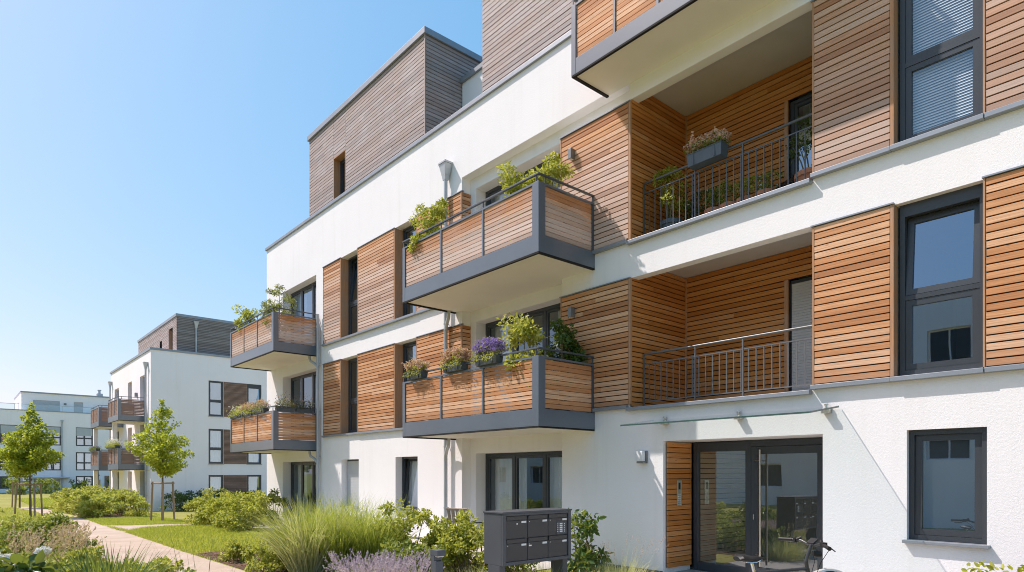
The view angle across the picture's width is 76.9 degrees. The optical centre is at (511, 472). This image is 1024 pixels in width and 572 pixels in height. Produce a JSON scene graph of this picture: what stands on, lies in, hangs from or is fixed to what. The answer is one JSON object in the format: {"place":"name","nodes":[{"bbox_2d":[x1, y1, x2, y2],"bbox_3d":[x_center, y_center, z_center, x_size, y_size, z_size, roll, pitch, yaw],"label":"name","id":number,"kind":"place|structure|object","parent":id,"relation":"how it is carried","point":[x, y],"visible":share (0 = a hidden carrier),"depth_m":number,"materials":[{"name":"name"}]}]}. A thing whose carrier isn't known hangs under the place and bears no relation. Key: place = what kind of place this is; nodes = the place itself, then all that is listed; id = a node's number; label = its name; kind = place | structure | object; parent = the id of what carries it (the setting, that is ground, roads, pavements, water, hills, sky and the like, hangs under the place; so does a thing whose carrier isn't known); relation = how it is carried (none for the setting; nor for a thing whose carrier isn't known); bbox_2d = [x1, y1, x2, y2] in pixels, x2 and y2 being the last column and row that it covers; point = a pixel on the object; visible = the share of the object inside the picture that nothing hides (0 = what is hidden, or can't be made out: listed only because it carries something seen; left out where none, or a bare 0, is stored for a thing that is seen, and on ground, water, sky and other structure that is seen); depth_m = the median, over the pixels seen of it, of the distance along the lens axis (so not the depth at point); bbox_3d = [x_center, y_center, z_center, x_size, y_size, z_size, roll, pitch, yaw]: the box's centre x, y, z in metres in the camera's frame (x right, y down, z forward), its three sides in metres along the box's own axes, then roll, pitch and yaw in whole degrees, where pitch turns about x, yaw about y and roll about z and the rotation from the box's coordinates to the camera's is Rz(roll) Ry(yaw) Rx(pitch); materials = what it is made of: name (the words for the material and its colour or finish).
{"place":"outdoors","nodes":[
{"label":"outdoors","id":0,"kind":"place"},
{"bbox_2d":[17,497,160,517],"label":"lawn grass","id":1,"kind":"structure","parent":0,"point":[46,501],"depth_m":46.78,"materials":[{"name":"green plant"}]},
{"bbox_2d":[17,507,244,571],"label":"path","id":2,"kind":"structure","parent":0,"point":[118,538],"depth_m":15.15,"materials":[{"name":"beige concrete"}]},
{"bbox_2d":[0,0,482,408],"label":"sky","id":3,"kind":"structure","parent":0,"point":[153,153],"materials":[{"name":"blue"}]},
{"bbox_2d":[0,492,709,571],"bbox_3d":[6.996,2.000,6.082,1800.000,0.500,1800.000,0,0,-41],"label":"ground","id":4,"kind":"structure","parent":0,"point":[5,500],"depth_m":36.70,"materials":[{"name":"green plant"}]},
{"bbox_2d":[0,424,28,507],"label":"young tree","id":5,"kind":"object","parent":4,"relation":"on","point":[14,474],"visible":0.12,"depth_m":41.21,"materials":[{"name":"green plant"}]},
{"bbox_2d":[14,483,42,516],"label":"tree stakes","id":6,"kind":"object","parent":4,"relation":"on","point":[34,499],"visible":0.81,"depth_m":31.66,"materials":[{"name":"brown wood"}]},
{"bbox_2d":[0,402,64,515],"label":"young tree","id":7,"kind":"object","parent":4,"relation":"on","point":[37,456],"visible":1,"depth_m":31.57,"materials":[{"name":"green plant"}]},
{"bbox_2d":[28,477,61,493],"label":"evergreen shrub","id":8,"kind":"object","parent":4,"relation":"on","point":[46,488],"visible":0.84,"depth_m":69.75,"materials":[{"name":"green plant"}]},
{"bbox_2d":[0,390,108,492],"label":"apartment building","id":9,"kind":"structure","parent":4,"relation":"on","point":[67,417],"depth_m":77.21,"materials":[{"name":"paint"}]},
{"bbox_2d":[76,452,92,469],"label":"window","id":10,"kind":"structure","parent":9,"relation":"in","point":[83,459],"depth_m":78.24,"materials":[{"name":"glass"}]},
{"bbox_2d":[65,510,141,517],"bbox_3d":[-22.696,2.221,35.590,2.600,0.044,10.500,0,0,-41],"label":"hedge bed","id":11,"kind":"object","parent":4,"relation":"on","point":[115,515],"visible":0.21,"depth_m":33.80,"materials":[{"name":"soil"}]},
{"bbox_2d":[54,487,101,512],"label":"leafy shrub","id":12,"kind":"object","parent":11,"relation":"on","point":[65,496],"visible":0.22,"depth_m":35.91,"materials":[{"name":"green plant"}]},
{"bbox_2d":[72,491,119,516],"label":"leafy shrub","id":13,"kind":"object","parent":11,"relation":"on","point":[83,497],"visible":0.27,"depth_m":32.82,"materials":[{"name":"green plant"}]},
{"bbox_2d":[78,493,126,517],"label":"leafy shrub","id":14,"kind":"object","parent":11,"relation":"on","point":[97,503],"visible":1,"depth_m":31.61,"materials":[{"name":"green plant"}]},
{"bbox_2d":[109,488,140,514],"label":"leafy shrub","id":15,"kind":"object","parent":11,"relation":"on","point":[122,495],"visible":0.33,"depth_m":34.36,"materials":[{"name":"green plant"}]},
{"bbox_2d":[123,492,150,516],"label":"leafy shrub","id":16,"kind":"object","parent":4,"relation":"on","point":[139,503],"visible":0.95,"depth_m":31.76,"materials":[{"name":"green plant"}]},
{"bbox_2d":[123,399,194,519],"bbox_3d":[-15.085,-0.473,27.950,2.590,5.444,2.906,0,0,-1],"label":"young tree","id":17,"kind":"object","parent":4,"relation":"on","point":[155,454],"visible":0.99,"depth_m":27.55,"materials":[{"name":"green plant"}]},
{"bbox_2d":[150,481,174,520],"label":"tree stakes","id":18,"kind":"object","parent":4,"relation":"on","point":[162,483],"visible":0.81,"depth_m":27.91,"materials":[{"name":"brown wood"}]},
{"bbox_2d":[157,490,187,511],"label":"evergreen shrub","id":19,"kind":"object","parent":4,"relation":"on","point":[177,495],"visible":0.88,"depth_m":37.55,"materials":[{"name":"green plant"}]},
{"bbox_2d":[84,516,271,561],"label":"lawn grass","id":20,"kind":"structure","parent":4,"relation":"on","point":[201,540],"depth_m":19.34,"materials":[{"name":"green plant"}]},
{"bbox_2d":[91,313,266,510],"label":"apartment building","id":21,"kind":"structure","parent":4,"relation":"on","point":[179,364],"depth_m":40.21,"materials":[{"name":"paint"}]},
{"bbox_2d":[209,429,222,463],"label":"window","id":22,"kind":"structure","parent":21,"relation":"in","point":[215,435],"depth_m":40.59,"materials":[{"name":"glass"}]},
{"bbox_2d":[190,487,231,525],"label":"leafy shrub","id":23,"kind":"object","parent":4,"relation":"on","point":[202,504],"visible":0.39,"depth_m":23.94,"materials":[{"name":"green plant"}]},
{"bbox_2d":[200,490,251,526],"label":"leafy shrub","id":24,"kind":"object","parent":4,"relation":"on","point":[210,510],"visible":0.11,"depth_m":22.39,"materials":[{"name":"green plant"}]},
{"bbox_2d":[210,492,265,527],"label":"leafy shrub","id":25,"kind":"object","parent":4,"relation":"on","point":[218,502],"visible":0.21,"depth_m":21.72,"materials":[{"name":"green plant"}]},
{"bbox_2d":[213,491,271,531],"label":"leafy shrub","id":26,"kind":"object","parent":4,"relation":"on","point":[241,507],"visible":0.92,"depth_m":20.17,"materials":[{"name":"green plant"}]},
{"bbox_2d":[195,551,525,571],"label":"planting bed","id":27,"kind":"object","parent":4,"relation":"on","point":[244,564],"visible":0.12,"depth_m":12.42,"materials":[{"name":"brown plant"}]},
{"bbox_2d":[217,539,251,562],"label":"cushion plant","id":28,"kind":"object","parent":27,"relation":"on","point":[234,549],"visible":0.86,"depth_m":12.65,"materials":[{"name":"green plant"}]},
{"bbox_2d":[240,540,279,566],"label":"cushion plant","id":29,"kind":"object","parent":27,"relation":"on","point":[250,553],"visible":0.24,"depth_m":12.11,"materials":[{"name":"green plant"}]},
{"bbox_2d":[244,545,287,571],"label":"cushion plant","id":30,"kind":"object","parent":27,"relation":"on","point":[266,563],"visible":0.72,"depth_m":11.34,"materials":[{"name":"green plant"}]},
{"bbox_2d":[235,489,425,571],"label":"fountain grass","id":31,"kind":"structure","parent":27,"relation":"on","point":[308,540],"depth_m":10.98,"materials":[{"name":"green plant"}]},
{"bbox_2d":[325,548,394,571],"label":"lavender","id":32,"kind":"object","parent":27,"relation":"on","point":[335,557],"visible":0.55,"depth_m":9.46,"materials":[{"name":"purple plant"}]},
{"bbox_2d":[322,557,397,571],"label":"lavender","id":33,"kind":"object","parent":27,"relation":"on","point":[354,569],"visible":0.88,"depth_m":8.43,"materials":[{"name":"purple plant"}]},
{"bbox_2d":[343,551,412,571],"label":"lavender","id":34,"kind":"object","parent":27,"relation":"on","point":[399,559],"visible":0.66,"depth_m":9.05,"materials":[{"name":"purple plant"}]},
{"bbox_2d":[369,548,430,571],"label":"lavender","id":35,"kind":"object","parent":27,"relation":"on","point":[419,561],"visible":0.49,"depth_m":9.58,"materials":[{"name":"purple plant"}]},
{"bbox_2d":[363,497,440,565],"bbox_3d":[-1.870,1.134,11.751,1.545,1.365,1.706,0,0,30],"label":"leafy shrub","id":36,"kind":"object","parent":27,"relation":"on","point":[414,515],"visible":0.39,"depth_m":11.41,"materials":[{"name":"green plant"}]},
{"bbox_2d":[376,554,444,571],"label":"lavender","id":37,"kind":"object","parent":27,"relation":"on","point":[404,569],"visible":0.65,"depth_m":8.54,"materials":[{"name":"purple plant"}]},
{"bbox_2d":[378,537,453,571],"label":"leafy shrub","id":38,"kind":"object","parent":27,"relation":"on","point":[409,547],"visible":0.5,"depth_m":10.30,"materials":[{"name":"green plant"}]},
{"bbox_2d":[422,509,483,569],"bbox_3d":[-0.998,1.209,11.634,1.294,1.142,1.422,0,0,43],"label":"leafy shrub","id":39,"kind":"object","parent":27,"relation":"on","point":[435,525],"visible":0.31,"depth_m":11.51,"materials":[{"name":"green plant"}]},
{"bbox_2d":[429,519,487,571],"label":"leafy shrub","id":40,"kind":"object","parent":27,"relation":"on","point":[453,548],"visible":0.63,"depth_m":10.87,"materials":[{"name":"green plant"}]},
{"bbox_2d":[567,507,613,571],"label":"laurel shrub","id":41,"kind":"object","parent":27,"relation":"on","point":[584,557],"visible":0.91,"depth_m":9.85,"materials":[{"name":"green plant"}]},
{"bbox_2d":[230,0,1023,571],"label":"apartment building","id":42,"kind":"structure","parent":4,"relation":"on","point":[830,352],"depth_m":11.65,"materials":[{"name":"white paint"}]},
{"bbox_2d":[291,281,315,344],"bbox_3d":[-7.191,-5.435,23.098,0.314,2.570,2.880,0,0,-41],"label":"window","id":43,"kind":"structure","parent":42,"relation":"in","point":[302,293],"depth_m":23.36,"materials":[{"name":"glass"}]},
{"bbox_2d":[291,371,315,437],"bbox_3d":[-7.279,-2.365,23.022,0.080,2.330,2.880,0,0,-41],"label":"window","id":44,"kind":"structure","parent":42,"relation":"in","point":[313,374],"depth_m":23.31,"materials":[{"name":"paint"}]},
{"bbox_2d":[291,461,315,517],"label":"window","id":45,"kind":"structure","parent":42,"relation":"in","point":[302,466],"depth_m":23.64,"materials":[{"name":"glass"}]},
{"bbox_2d":[344,459,358,508],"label":"window","id":46,"kind":"structure","parent":42,"relation":"in","point":[352,465],"depth_m":20.07,"materials":[{"name":"glass"}]},
{"bbox_2d":[349,255,356,334],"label":"window","id":47,"kind":"structure","parent":42,"relation":"in","point":[352,303],"depth_m":20.38,"materials":[{"name":"glass"}]},
{"bbox_2d":[349,358,356,432],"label":"window","id":48,"kind":"structure","parent":42,"relation":"in","point":[351,400],"depth_m":20.36,"materials":[{"name":"paint"}]},
{"bbox_2d":[394,457,417,512],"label":"window","id":49,"kind":"structure","parent":42,"relation":"in","point":[411,476],"depth_m":17.92,"materials":[{"name":"glass"}]},
{"bbox_2d":[403,341,415,385],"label":"window","id":50,"kind":"structure","parent":42,"relation":"in","point":[411,344],"depth_m":17.88,"materials":[{"name":"glass"}]},
{"bbox_2d":[401,357,430,380],"bbox_3d":[-2.114,-2.323,14.261,0.528,0.506,0.729,0,0,-41],"label":"flower box","id":51,"kind":"object","parent":42,"relation":"attached to","point":[417,368],"visible":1,"depth_m":14.14,"materials":[{"name":"plastic"}]},
{"bbox_2d":[439,345,472,372],"bbox_3d":[-1.139,-2.329,13.230,0.616,0.519,0.803,0,0,-41],"label":"flower box","id":52,"kind":"object","parent":42,"relation":"attached to","point":[454,358],"visible":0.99,"depth_m":13.06,"materials":[{"name":"plastic"}]},
{"bbox_2d":[469,336,507,366],"bbox_3d":[-0.439,-2.352,12.372,0.485,0.564,0.788,0,0,-41],"label":"flower box","id":53,"kind":"object","parent":42,"relation":"attached to","point":[486,358],"visible":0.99,"depth_m":12.25,"materials":[{"name":"plastic"}]},
{"bbox_2d":[486,154,559,250],"bbox_3d":[0.451,-5.515,14.689,0.314,2.730,2.960,0,0,-41],"label":"window","id":54,"kind":"structure","parent":42,"relation":"in","point":[497,189],"depth_m":15.44,"materials":[{"name":"glass"}]},
{"bbox_2d":[486,303,559,413],"bbox_3d":[0.451,-2.415,14.689,0.314,2.530,2.960,0,0,-41],"label":"window","id":55,"kind":"structure","parent":42,"relation":"in","point":[545,311],"depth_m":14.91,"materials":[{"name":"glass"}]},
{"bbox_2d":[486,451,561,510],"bbox_3d":[0.451,0.605,14.689,0.315,2.250,2.960,0,0,-41],"label":"window","id":56,"kind":"structure","parent":42,"relation":"in","point":[510,468],"depth_m":14.99,"materials":[{"name":"glass"}]},
{"bbox_2d":[660,218,683,228],"bbox_3d":[2.905,-4.349,11.734,0.425,0.420,0.432,0,0,-41],"label":"flower pot","id":57,"kind":"object","parent":42,"relation":"on","point":[670,222],"visible":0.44,"depth_m":11.56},
{"bbox_2d":[652,165,690,217],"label":"potted plant","id":58,"kind":"object","parent":57,"relation":"on","point":[667,179],"visible":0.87,"depth_m":11.69,"materials":[{"name":"green plant"}]},
{"bbox_2d":[682,186,723,219],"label":"potted plant","id":59,"kind":"object","parent":42,"relation":"on","point":[689,207],"visible":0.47,"depth_m":11.47,"materials":[{"name":"green plant"}]},
{"bbox_2d":[683,126,731,169],"bbox_3d":[3.254,-5.435,10.750,0.629,0.530,0.794,0,0,-41],"label":"flower box","id":60,"kind":"object","parent":42,"relation":"attached to","point":[701,154],"visible":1,"depth_m":10.66,"materials":[{"name":"grey plastic"}]},
{"bbox_2d":[751,445,822,571],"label":"door","id":61,"kind":"structure","parent":42,"relation":"in","point":[756,452],"depth_m":10.52,"materials":[{"name":"paint"}]},
{"bbox_2d":[790,93,811,177],"bbox_3d":[5.333,-5.295,10.877,0.301,2.380,1.160,0,0,-41],"label":"window","id":62,"kind":"structure","parent":42,"relation":"in","point":[796,106],"depth_m":11.18,"materials":[{"name":"glass"}]},
{"bbox_2d":[790,277,811,391],"bbox_3d":[5.241,-2.265,10.797,0.102,2.120,1.160,0,0,-41],"label":"door","id":63,"kind":"structure","parent":42,"relation":"in","point":[800,290],"depth_m":11.06,"materials":[{"name":"paint"}]},
{"bbox_2d":[794,167,812,182],"bbox_3d":[4.564,-4.349,9.824,0.489,0.420,0.497,0,0,-41],"label":"flower pot","id":64,"kind":"object","parent":42,"relation":"on","point":[800,175],"visible":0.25,"depth_m":9.70,"materials":[{"name":"ceramic"}]},
{"bbox_2d":[785,116,811,168],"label":"potted plant","id":65,"kind":"object","parent":64,"relation":"on","point":[802,141],"visible":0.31,"depth_m":9.92,"materials":[{"name":"green plant"}]},
{"bbox_2d":[900,0,982,141],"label":"window","id":66,"kind":"structure","parent":42,"relation":"in","point":[910,63],"depth_m":8.20,"materials":[{"name":"paint"}]},
{"bbox_2d":[900,183,983,375],"bbox_3d":[5.442,-2.380,8.150,0.168,2.220,0.930,0,0,-41],"label":"window","id":67,"kind":"structure","parent":42,"relation":"in","point":[910,297],"depth_m":8.13,"materials":[{"name":"paint"}]},
{"bbox_2d":[902,427,990,548],"bbox_3d":[5.389,0.161,8.003,0.245,1.468,0.920,0,0,-41],"label":"window","id":68,"kind":"structure","parent":42,"relation":"in","point":[948,467],"depth_m":8.06,"materials":[{"name":"glass"}]},
{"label":"border bed","id":69,"kind":"structure","parent":4,"relation":"on","visible":0},
{"bbox_2d":[0,525,28,553],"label":"border perennial","id":70,"kind":"object","parent":69,"relation":"on","point":[4,534],"visible":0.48,"depth_m":13.82,"materials":[{"name":"green plant"}]},
{"bbox_2d":[0,515,29,548],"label":"border perennial","id":71,"kind":"object","parent":69,"relation":"on","point":[17,526],"visible":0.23,"depth_m":15.19,"materials":[{"name":"green plant"}]},
{"bbox_2d":[4,524,77,564],"bbox_3d":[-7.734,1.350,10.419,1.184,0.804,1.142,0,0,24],"label":"pink grass","id":72,"kind":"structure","parent":69,"relation":"on","point":[37,541],"depth_m":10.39,"materials":[{"name":"plant"}]},
{"bbox_2d":[0,546,90,571],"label":"hydrangea","id":73,"kind":"object","parent":69,"relation":"on","point":[18,563],"visible":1,"depth_m":6.95,"materials":[{"name":"green plant"}]},
{"bbox_2d":[14,511,79,549],"bbox_3d":[-10.826,1.369,15.067,1.391,0.961,1.317,0,0,-41],"label":"border perennial","id":74,"kind":"object","parent":69,"relation":"on","point":[58,518],"visible":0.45,"depth_m":14.96,"materials":[{"name":"green plant"}]},
{"bbox_2d":[8,557,98,571],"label":"border perennial","id":75,"kind":"object","parent":69,"relation":"on","point":[65,566],"visible":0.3,"depth_m":9.23,"materials":[{"name":"green plant"}]},
{"bbox_2d":[37,533,97,561],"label":"border perennial","id":76,"kind":"object","parent":69,"relation":"on","point":[88,543],"visible":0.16,"depth_m":12.91,"materials":[{"name":"green plant"}]},
{"bbox_2d":[46,524,106,563],"bbox_3d":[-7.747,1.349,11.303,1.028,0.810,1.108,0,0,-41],"label":"pink grass","id":77,"kind":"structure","parent":69,"relation":"on","point":[80,539],"depth_m":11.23,"materials":[{"name":"plant"}]},
{"bbox_2d":[52,545,107,565],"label":"border perennial","id":78,"kind":"object","parent":69,"relation":"on","point":[76,554],"visible":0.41,"depth_m":10.93,"materials":[{"name":"green plant"}]},
{"bbox_2d":[34,539,191,571],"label":"sword leaved clump","id":79,"kind":"object","parent":69,"relation":"on","point":[105,567],"visible":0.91,"depth_m":7.73,"materials":[{"name":"green plant"}]},
{"bbox_2d":[114,556,183,571],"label":"border perennial","id":80,"kind":"object","parent":69,"relation":"on","point":[165,560],"visible":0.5,"depth_m":9.60,"materials":[{"name":"green plant"}]},
{"bbox_2d":[252,523,573,570],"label":"terrace","id":81,"kind":"structure","parent":0,"point":[540,564],"depth_m":12.65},
{"bbox_2d":[261,488,290,524],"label":"leafy shrub","id":82,"kind":"object","parent":81,"relation":"on","point":[275,499],"visible":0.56,"depth_m":23.22,"materials":[{"name":"green plant"}]},
{"bbox_2d":[571,531,663,571],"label":"shrub","id":83,"kind":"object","parent":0,"point":[621,567],"depth_m":9.65,"materials":[{"name":"plant"}]},
{"bbox_2d":[676,569,707,571],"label":"entrance paving","id":84,"kind":"structure","parent":0,"point":[689,570],"depth_m":11.38,"materials":[{"name":"grey concrete"}]},
{"bbox_2d":[430,549,445,571],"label":"bollard light","id":85,"kind":"object","parent":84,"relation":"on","point":[437,555],"visible":1,"depth_m":7.09,"materials":[{"name":"metal"}]},
{"bbox_2d":[483,508,571,571],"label":"mailbox stand","id":86,"kind":"object","parent":84,"relation":"on","point":[519,536],"visible":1,"depth_m":8.67,"materials":[{"name":"paint"}]},
{"bbox_2d":[506,538,526,561],"bbox_3d":[0.057,1.020,8.544,0.379,0.292,0.026,0,0,-41],"label":"letterbox door","id":87,"kind":"structure","parent":86,"relation":"in","point":[517,551],"depth_m":8.54,"materials":[{"name":"paint"}]},
{"bbox_2d":[506,516,526,538],"bbox_3d":[0.058,0.717,8.543,0.379,0.292,0.028,0,0,-41],"label":"letterbox door","id":88,"kind":"structure","parent":86,"relation":"in","point":[514,529],"depth_m":8.54,"materials":[{"name":"paint"}]},
{"bbox_2d":[527,536,547,559],"bbox_3d":[0.349,1.020,8.798,0.379,0.292,0.026,0,0,-41],"label":"letterbox door","id":89,"kind":"structure","parent":86,"relation":"in","point":[538,549],"depth_m":8.79,"materials":[{"name":"paint"}]},
{"bbox_2d":[527,514,547,536],"bbox_3d":[0.349,0.717,8.798,0.379,0.292,0.026,0,0,-41],"label":"letterbox door","id":90,"kind":"structure","parent":86,"relation":"in","point":[538,526],"depth_m":8.79,"materials":[{"name":"paint"}]},
{"bbox_2d":[548,534,566,556],"bbox_3d":[0.641,1.020,9.051,0.379,0.292,0.026,0,0,-41],"label":"letterbox door","id":91,"kind":"structure","parent":86,"relation":"in","point":[558,547],"depth_m":9.04,"materials":[{"name":"paint"}]},
{"bbox_2d":[548,513,566,534],"bbox_3d":[0.641,0.717,9.051,0.379,0.292,0.026,0,0,-41],"label":"intercom panel","id":92,"kind":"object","parent":86,"relation":"in","point":[557,525],"depth_m":9.04,"materials":[{"name":"paint"}]},
{"bbox_2d":[733,536,841,571],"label":"bicycle","id":93,"kind":"object","parent":84,"relation":"on","point":[810,542],"visible":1,"depth_m":6.35,"materials":[{"name":"black metal"}]},
{"bbox_2d":[961,560,1023,571],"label":"front shrub","id":94,"kind":"object","parent":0,"point":[991,566],"visible":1,"depth_m":6.36,"materials":[{"name":"green plant"}]},
{"bbox_3d":[-1.823,-4.262,14.581,0.362,0.300,0.367,0,0,-41],"label":"flower pot","id":95,"kind":"object","parent":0,"visible":0},
{"bbox_2d":[407,197,449,275],"bbox_3d":[-1.895,-5.265,14.526,0.924,1.847,1.212,0,0,-17],"label":"potted plant","id":96,"kind":"object","parent":95,"relation":"in","point":[438,214],"visible":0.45,"depth_m":14.37,"materials":[{"name":"green plant"}]},
{"bbox_3d":[0.173,-4.262,12.407,0.362,0.300,0.367,0,0,-41],"label":"flower pot","id":97,"kind":"object","parent":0,"visible":0},
{"bbox_2d":[496,160,541,240],"bbox_3d":[0.212,-5.197,12.450,0.989,1.708,1.269,0,0,-41],"label":"potted plant","id":98,"kind":"object","parent":97,"relation":"in","point":[513,180],"visible":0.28,"depth_m":12.37,"materials":[{"name":"green plant"}]},
{"bbox_3d":[0.709,-4.262,12.171,0.362,0.300,0.367,0,0,-41],"label":"flower pot","id":99,"kind":"object","parent":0,"visible":0},
{"bbox_2d":[528,151,575,227],"bbox_3d":[0.716,-5.178,12.158,0.981,1.663,0.901,0,0,-2],"label":"potted plant","id":100,"kind":"object","parent":99,"relation":"in","point":[557,171],"visible":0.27,"depth_m":12.00,"materials":[{"name":"green plant"}]},
{"bbox_3d":[0.256,-1.192,12.280,0.362,0.300,0.367,0,0,-41],"label":"flower pot","id":101,"kind":"object","parent":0,"visible":0},
{"bbox_2d":[496,311,555,400],"bbox_3d":[0.230,-2.170,12.185,1.046,1.794,1.248,0,0,-41],"label":"potted plant","id":102,"kind":"object","parent":101,"relation":"in","point":[521,330],"visible":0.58,"depth_m":12.07,"materials":[{"name":"green plant"}]},
{"bbox_3d":[0.926,-1.192,12.226,0.362,0.300,0.367,0,0,-41],"label":"flower pot","id":103,"kind":"object","parent":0,"visible":0},
{"bbox_2d":[540,318,588,400],"bbox_3d":[0.870,-2.095,12.277,1.044,1.639,1.017,0,0,-41],"label":"potted plant","id":104,"kind":"object","parent":103,"relation":"in","point":[566,339],"visible":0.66,"depth_m":12.15,"materials":[{"name":"green plant"}]},
{"bbox_3d":[-7.705,-4.282,21.393,0.362,0.300,0.367,0,0,-41],"label":"flower pot","id":105,"kind":"object","parent":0,"visible":0},
{"bbox_2d":[260,284,297,331],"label":"potted plant","id":106,"kind":"object","parent":105,"relation":"in","point":[279,304],"visible":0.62,"depth_m":21.26,"materials":[{"name":"green plant"}]},
{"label":"flower pot","id":107,"kind":"object","parent":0,"visible":0},
{"bbox_2d":[232,304,260,343],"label":"potted plant","id":108,"kind":"object","parent":107,"relation":"in","point":[247,313],"visible":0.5,"depth_m":23.28,"materials":[{"name":"green plant"}]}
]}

